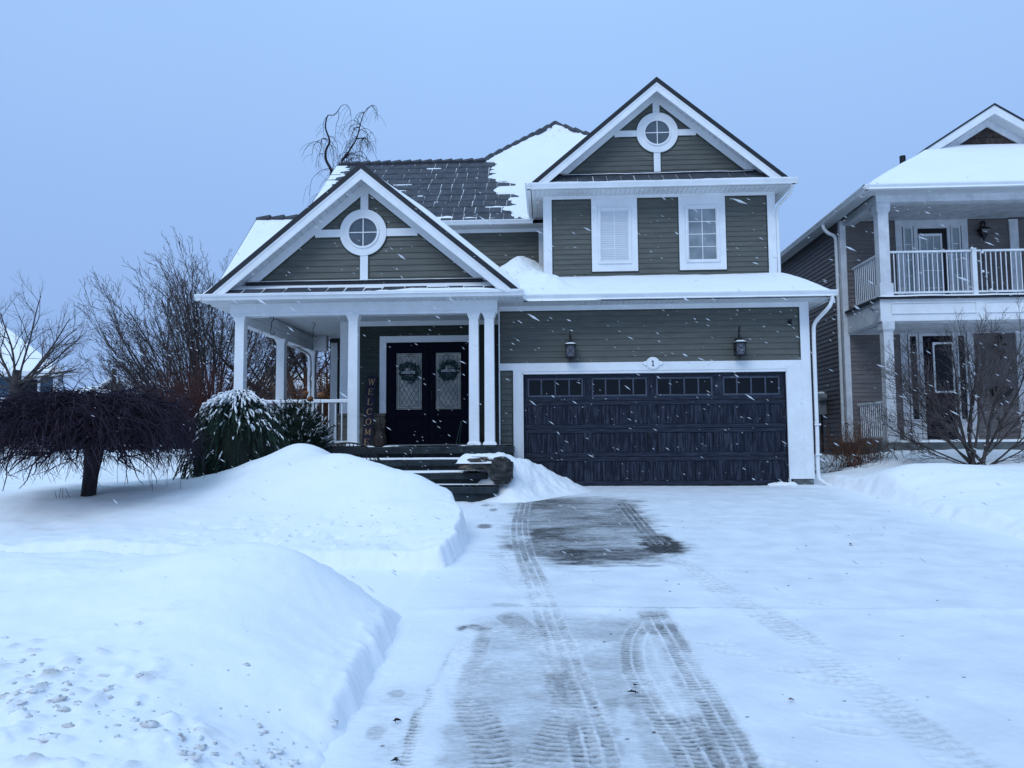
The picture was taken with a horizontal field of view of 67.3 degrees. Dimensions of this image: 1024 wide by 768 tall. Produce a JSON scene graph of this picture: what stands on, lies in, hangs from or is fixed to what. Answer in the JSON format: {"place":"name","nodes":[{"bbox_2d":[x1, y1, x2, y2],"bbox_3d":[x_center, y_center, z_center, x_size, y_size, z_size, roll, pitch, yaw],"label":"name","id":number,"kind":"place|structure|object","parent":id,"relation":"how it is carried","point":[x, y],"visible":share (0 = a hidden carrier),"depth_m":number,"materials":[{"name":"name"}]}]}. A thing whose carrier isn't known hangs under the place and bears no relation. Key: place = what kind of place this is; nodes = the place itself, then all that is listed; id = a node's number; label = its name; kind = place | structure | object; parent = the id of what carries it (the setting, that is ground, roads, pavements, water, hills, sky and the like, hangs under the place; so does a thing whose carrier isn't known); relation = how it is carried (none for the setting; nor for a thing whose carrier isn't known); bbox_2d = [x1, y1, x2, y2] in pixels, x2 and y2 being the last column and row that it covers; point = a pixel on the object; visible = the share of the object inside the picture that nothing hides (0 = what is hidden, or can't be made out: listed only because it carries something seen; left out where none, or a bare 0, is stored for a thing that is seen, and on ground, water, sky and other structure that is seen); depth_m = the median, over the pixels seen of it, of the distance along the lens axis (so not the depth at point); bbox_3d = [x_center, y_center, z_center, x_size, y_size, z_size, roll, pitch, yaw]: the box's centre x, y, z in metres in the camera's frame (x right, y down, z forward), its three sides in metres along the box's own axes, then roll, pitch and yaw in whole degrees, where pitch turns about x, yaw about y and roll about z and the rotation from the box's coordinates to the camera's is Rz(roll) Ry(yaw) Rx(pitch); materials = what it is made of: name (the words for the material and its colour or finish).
{"place":"outdoors","nodes":[
{"label":"outdoors","id":0,"kind":"place"},
{"bbox_2d":[373,418,386,445],"bbox_3d":[-2.735,0.991,15.921,0.294,0.580,0.252,-1,-4,3],"label":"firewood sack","id":1,"kind":"object","parent":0,"point":[380,437],"visible":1,"depth_m":15.84,"materials":[{"name":"brown wood"}]},
{"bbox_2d":[455,421,468,444],"bbox_3d":[-0.912,0.995,15.528,0.438,0.511,0.320,-1,-4,3],"label":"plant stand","id":2,"kind":"object","parent":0,"point":[460,432],"visible":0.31,"depth_m":15.49,"materials":[{"name":"black metal"}]},
{"bbox_2d":[0,443,1023,767],"bbox_3d":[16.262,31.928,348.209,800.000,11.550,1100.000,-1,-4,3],"label":"snowy ground","id":3,"kind":"structure","parent":0,"point":[298,621],"depth_m":4.86,"materials":[{"name":"white snow"}]},
{"bbox_2d":[0,323,62,453],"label":"house","id":4,"kind":"structure","parent":3,"relation":"on","point":[29,365],"depth_m":41.78,"materials":[{"name":"white"}]},
{"bbox_2d":[20,377,40,393],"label":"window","id":5,"kind":"structure","parent":4,"relation":"in","point":[34,380],"depth_m":41.25,"materials":[{"name":"white glass"}]},
{"bbox_2d":[0,267,100,397],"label":"bare tree","id":6,"kind":"object","parent":3,"relation":"on","point":[16,375],"visible":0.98,"depth_m":17.55,"materials":[{"name":"brown plant"}]},
{"bbox_2d":[0,356,211,497],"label":"weeping tree","id":7,"kind":"object","parent":3,"relation":"on","point":[52,422],"visible":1,"depth_m":9.10,"materials":[{"name":"brown plant"}]},
{"bbox_2d":[110,369,121,451],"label":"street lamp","id":8,"kind":"object","parent":3,"relation":"on","point":[112,387],"visible":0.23,"depth_m":46.17,"materials":[{"name":"black metal"}]},
{"bbox_2d":[95,377,169,449],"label":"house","id":9,"kind":"structure","parent":3,"relation":"on","point":[107,380],"depth_m":63.65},
{"bbox_2d":[80,343,273,433],"bbox_3d":[-8.903,0.377,21.844,5.057,3.229,4.349,-3,-5,30],"label":"twiggy shrub","id":10,"kind":"object","parent":3,"relation":"on","point":[199,396],"visible":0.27,"depth_m":21.80,"materials":[{"name":"brown plant"}]},
{"bbox_2d":[72,226,329,440],"bbox_3d":[-9.873,-1.334,25.150,8.281,7.236,7.550,-1,-4,3],"label":"bare tree","id":11,"kind":"object","parent":3,"relation":"on","point":[189,329],"visible":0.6,"depth_m":23.58,"materials":[{"name":"brown plant"}]},
{"bbox_2d":[0,501,441,767],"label":"snow clods","id":12,"kind":"object","parent":3,"relation":"on","point":[46,737],"visible":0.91,"depth_m":3.20,"materials":[{"name":"white snow"}]},
{"bbox_2d":[173,389,290,479],"bbox_3d":[-4.128,0.960,11.697,1.953,1.779,1.886,-1,-4,3],"label":"weeping spruce","id":13,"kind":"object","parent":3,"relation":"on","point":[237,437],"visible":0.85,"depth_m":11.33,"materials":[{"name":"green plant"}]},
{"bbox_2d":[169,296,330,414],"bbox_3d":[-7.372,-1.379,28.352,10.662,6.318,7.670,-1,-4,3],"label":"bare tree","id":14,"kind":"object","parent":3,"relation":"on","point":[324,365],"visible":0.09,"depth_m":27.09,"materials":[{"name":"brown plant"}]},
{"bbox_2d":[233,356,329,420],"bbox_3d":[-5.681,0.203,20.825,3.283,1.924,2.227,-1,-4,10],"label":"twiggy shrub","id":15,"kind":"object","parent":3,"relation":"on","point":[298,396],"visible":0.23,"depth_m":20.68,"materials":[{"name":"orange plant"}]},
{"bbox_2d":[248,373,329,445],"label":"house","id":16,"kind":"structure","parent":3,"relation":"on","point":[295,385],"depth_m":61.27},
{"bbox_2d":[266,396,336,449],"bbox_3d":[-3.755,1.077,13.163,1.364,1.787,1.314,3,-6,-41],"label":"evergreen shrub","id":17,"kind":"object","parent":3,"relation":"on","point":[297,425],"visible":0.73,"depth_m":12.97,"materials":[{"name":"green plant"}]},
{"bbox_2d":[287,362,329,426],"bbox_3d":[-4.950,0.206,20.770,2.712,1.894,1.970,-1,-4,3],"label":"twiggy shrub","id":18,"kind":"object","parent":3,"relation":"on","point":[324,391],"visible":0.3,"depth_m":20.59,"materials":[{"name":"orange plant"}]},
{"bbox_2d":[302,391,323,428],"bbox_3d":[-3.485,0.742,13.457,0.384,1.268,0.133,-1,-4,3],"label":"dried hydrangea","id":19,"kind":"object","parent":3,"relation":"on","point":[311,398],"visible":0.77,"depth_m":13.47,"materials":[{"name":"orange plant"}]},
{"bbox_2d":[301,104,384,361],"bbox_3d":[-7.581,-4.618,35.098,4.082,16.346,2.502,-1,-4,3],"label":"birch tree","id":20,"kind":"object","parent":3,"relation":"on","point":[346,154],"visible":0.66,"depth_m":35.28,"materials":[{"name":"brown plant"}]},
{"bbox_2d":[330,442,407,469],"bbox_3d":[-2.143,1.386,11.404,1.355,1.054,0.803,-1,-4,3],"label":"garden bench","id":21,"kind":"object","parent":3,"relation":"on","point":[361,449],"visible":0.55,"depth_m":11.82,"materials":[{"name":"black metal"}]},
{"bbox_2d":[364,457,498,501],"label":"stone steps","id":22,"kind":"structure","parent":3,"relation":"on","point":[450,475],"depth_m":12.73,"materials":[{"name":"stone"}]},
{"bbox_2d":[194,77,837,485],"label":"house","id":23,"kind":"structure","parent":3,"relation":"on","point":[648,145],"depth_m":14.49,"materials":[{"name":"grey wood"}]},
{"bbox_2d":[340,209,386,255],"bbox_3d":[-2.759,-2.810,14.253,0.874,0.874,0.070,-1,-4,3],"label":"round window","id":24,"kind":"structure","parent":23,"relation":"in","point":[369,228],"depth_m":14.25,"materials":[{"name":"white paint"}]},
{"bbox_2d":[362,376,376,445],"bbox_3d":[-2.953,0.547,15.933,0.201,1.470,0.373,-1,-4,9],"label":"welcome board","id":25,"kind":"object","parent":23,"relation":"on","point":[369,411],"visible":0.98,"depth_m":15.92,"materials":[{"name":"brown paint"}]},
{"bbox_2d":[388,344,428,443],"bbox_3d":[-2.167,0.212,16.116,0.855,2.095,0.039,-1,-4,3],"label":"front door","id":26,"kind":"structure","parent":23,"relation":"in","point":[403,423],"depth_m":16.09,"materials":[{"name":"black paint"}]},
{"bbox_2d":[398,361,420,383],"bbox_3d":[-2.146,-0.251,16.084,0.483,0.500,0.089,-1,-4,3],"label":"wreath","id":27,"kind":"object","parent":23,"relation":"attached to","point":[414,372],"visible":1,"depth_m":16.07,"materials":[{"name":"teal plant"}]},
{"bbox_2d":[437,359,459,380],"bbox_3d":[-1.321,-0.281,16.047,0.482,0.472,0.089,-1,-4,3],"label":"wreath","id":28,"kind":"object","parent":23,"relation":"attached to","point":[443,371],"visible":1,"depth_m":16.04,"materials":[{"name":"teal plant"}]},
{"bbox_2d":[429,344,468,443],"bbox_3d":[-1.305,0.200,16.046,0.855,2.095,0.100,-1,-4,3],"label":"front door","id":29,"kind":"structure","parent":23,"relation":"in","point":[448,396],"depth_m":16.06,"materials":[{"name":"black paint"}]},
{"bbox_2d":[565,328,575,360],"bbox_3d":[1.089,-0.729,14.372,0.224,0.618,0.275,-1,-4,3],"label":"wall lantern","id":30,"kind":"object","parent":23,"relation":"attached to","point":[570,344],"depth_m":14.26,"materials":[{"name":"black metal"}]},
{"bbox_2d":[598,207,631,263],"bbox_3d":[2.221,-3.213,16.654,0.711,1.238,0.060,-1,-4,3],"label":"window","id":31,"kind":"structure","parent":23,"relation":"in","point":[609,252],"depth_m":16.65,"materials":[{"name":"white paint"}]},
{"bbox_2d":[642,357,662,368],"bbox_3d":[2.635,-0.390,14.381,0.387,0.236,0.032,-1,-4,3],"label":"house number plaque","id":32,"kind":"object","parent":23,"relation":"attached to","point":[652,362],"visible":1,"depth_m":14.37,"materials":[{"name":"white plastic"}]},
{"bbox_2d":[523,372,787,485],"bbox_3d":[2.659,0.859,14.384,4.880,2.140,0.118,-1,-4,3],"label":"garage door","id":33,"kind":"structure","parent":23,"relation":"in","point":[758,442],"depth_m":14.39,"materials":[{"name":"black"}]},
{"bbox_2d":[636,112,677,152],"bbox_3d":[3.162,-5.475,16.748,0.900,0.900,0.070,-1,-4,3],"label":"round window","id":34,"kind":"structure","parent":23,"relation":"in","point":[657,132],"depth_m":16.74,"materials":[{"name":"white paint"}]},
{"bbox_2d":[685,205,719,262],"bbox_3d":[4.102,-3.233,16.568,0.715,1.238,0.060,-1,-4,3],"label":"window","id":35,"kind":"structure","parent":23,"relation":"in","point":[698,249],"depth_m":16.57,"materials":[{"name":"white glass"}]},
{"bbox_2d":[733,326,746,358],"bbox_3d":[4.205,-0.764,14.230,0.224,0.618,0.275,-1,-4,3],"label":"wall lantern","id":36,"kind":"object","parent":23,"relation":"attached to","point":[740,347],"depth_m":14.12,"materials":[{"name":"black metal"}]},
{"bbox_2d":[472,452,591,502],"bbox_3d":[0.268,1.653,13.140,2.400,0.988,2.350,-1,-4,3],"label":"snow drift","id":37,"kind":"object","parent":3,"relation":"on","point":[543,485],"visible":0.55,"depth_m":12.81,"materials":[{"name":"white snow"}]},
{"bbox_2d":[455,453,509,469],"bbox_3d":[-0.451,1.272,12.610,0.920,0.278,0.550,-1,-4,3],"label":"boulder","id":38,"kind":"object","parent":37,"relation":"on","point":[466,461],"visible":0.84,"depth_m":12.39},
{"bbox_2d":[490,456,513,483],"bbox_3d":[-0.163,1.382,12.399,0.376,0.456,0.448,-1,-4,3],"label":"boulder","id":39,"kind":"object","parent":37,"relation":"on","point":[501,470],"visible":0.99,"depth_m":12.22,"materials":[{"name":"grey stone"}]},
{"bbox_2d":[814,453,884,472],"bbox_3d":[6.572,1.608,15.283,1.676,0.575,0.862,-2,-5,25],"label":"twiggy shrub","id":40,"kind":"object","parent":3,"relation":"on","point":[840,465],"visible":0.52,"depth_m":15.22,"materials":[{"name":"brown plant"}]},
{"bbox_2d":[813,408,902,466],"bbox_3d":[6.741,1.069,15.635,1.976,1.240,1.729,-1,-4,3],"label":"twiggy shrub","id":41,"kind":"object","parent":3,"relation":"on","point":[850,447],"visible":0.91,"depth_m":15.59,"materials":[{"name":"orange plant"}]},
{"bbox_2d":[824,436,911,460],"bbox_3d":[7.262,1.269,15.474,1.858,0.533,1.191,-1,-4,3],"label":"twiggy shrub","id":42,"kind":"object","parent":3,"relation":"on","point":[879,453],"visible":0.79,"depth_m":15.54,"materials":[{"name":"brown plant"}]},
{"bbox_2d":[777,103,1023,455],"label":"house","id":43,"kind":"structure","parent":3,"relation":"on","point":[983,151],"depth_m":18.88,"materials":[{"name":"beige wood"}]},
{"bbox_2d":[818,392,826,451],"bbox_3d":[8.242,1.005,20.427,0.220,1.612,0.490,-1,-4,3],"label":"meter box","id":44,"kind":"object","parent":43,"relation":"attached to","point":[822,406],"visible":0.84,"depth_m":20.40,"materials":[{"name":"grey metal"}]},
{"bbox_2d":[918,233,944,293],"bbox_3d":[10.400,-2.799,19.061,0.560,1.880,0.040,-1,-4,3],"label":"balcony door","id":45,"kind":"structure","parent":43,"relation":"in","point":[933,241],"depth_m":19.08,"materials":[{"name":"white paint"}]},
{"bbox_2d":[923,336,957,438],"bbox_3d":[10.492,0.082,18.833,0.700,2.540,0.055,-1,-4,3],"label":"entry door","id":46,"kind":"structure","parent":43,"relation":"in","point":[936,353],"depth_m":18.86,"materials":[{"name":"black paint"}]},
{"bbox_2d":[970,246,992,290],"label":"string lights","id":47,"kind":"object","parent":43,"relation":"hanging from","point":[982,252],"visible":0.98,"depth_m":17.19,"materials":[{"name":"white plastic"}]},
{"bbox_2d":[976,221,989,241],"bbox_3d":[11.638,-3.775,18.994,0.240,0.539,0.275,-1,-4,3],"label":"wall lantern","id":48,"kind":"object","parent":43,"relation":"attached to","point":[983,234],"depth_m":18.93,"materials":[{"name":"black metal"}]},
{"bbox_2d":[996,335,1006,358],"bbox_3d":[11.910,-0.888,18.765,0.240,0.643,0.276,-1,-4,3],"label":"wall lantern","id":49,"kind":"object","parent":43,"relation":"attached to","point":[1001,345],"depth_m":18.68,"materials":[{"name":"black metal"}]},
{"bbox_2d":[990,386,1013,396],"bbox_3d":[11.865,0.184,18.629,0.440,0.265,0.280,-1,-4,3],"label":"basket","id":50,"kind":"object","parent":43,"relation":"attached to","point":[1006,393],"visible":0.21,"depth_m":18.51,"materials":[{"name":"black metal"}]},
{"bbox_2d":[844,294,1023,464],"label":"bare shrub","id":51,"kind":"object","parent":3,"relation":"on","point":[972,455],"visible":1,"depth_m":14.52,"materials":[{"name":"brown plant"}]},
{"bbox_2d":[0,0,1023,396],"label":"sky","id":52,"kind":"structure","parent":0,"point":[134,103],"materials":[{"name":"blue"}]},
{"bbox_2d":[86,177,1021,637],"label":"falling snow","id":53,"kind":"structure","parent":0,"point":[606,339],"depth_m":6.43,"materials":[{"name":"white snow"}]},
{"bbox_2d":[320,484,1023,767],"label":"driveway","id":54,"kind":"structure","parent":0,"point":[903,655],"depth_m":4.99,"materials":[{"name":"white snow"}]},
{"bbox_2d":[768,481,797,485],"bbox_3d":[4.968,1.845,14.088,0.558,0.122,0.170,-1,-4,3],"label":"snow pile","id":55,"kind":"object","parent":54,"relation":"on","point":[780,483],"visible":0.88,"depth_m":14.04,"materials":[{"name":"white snow"}]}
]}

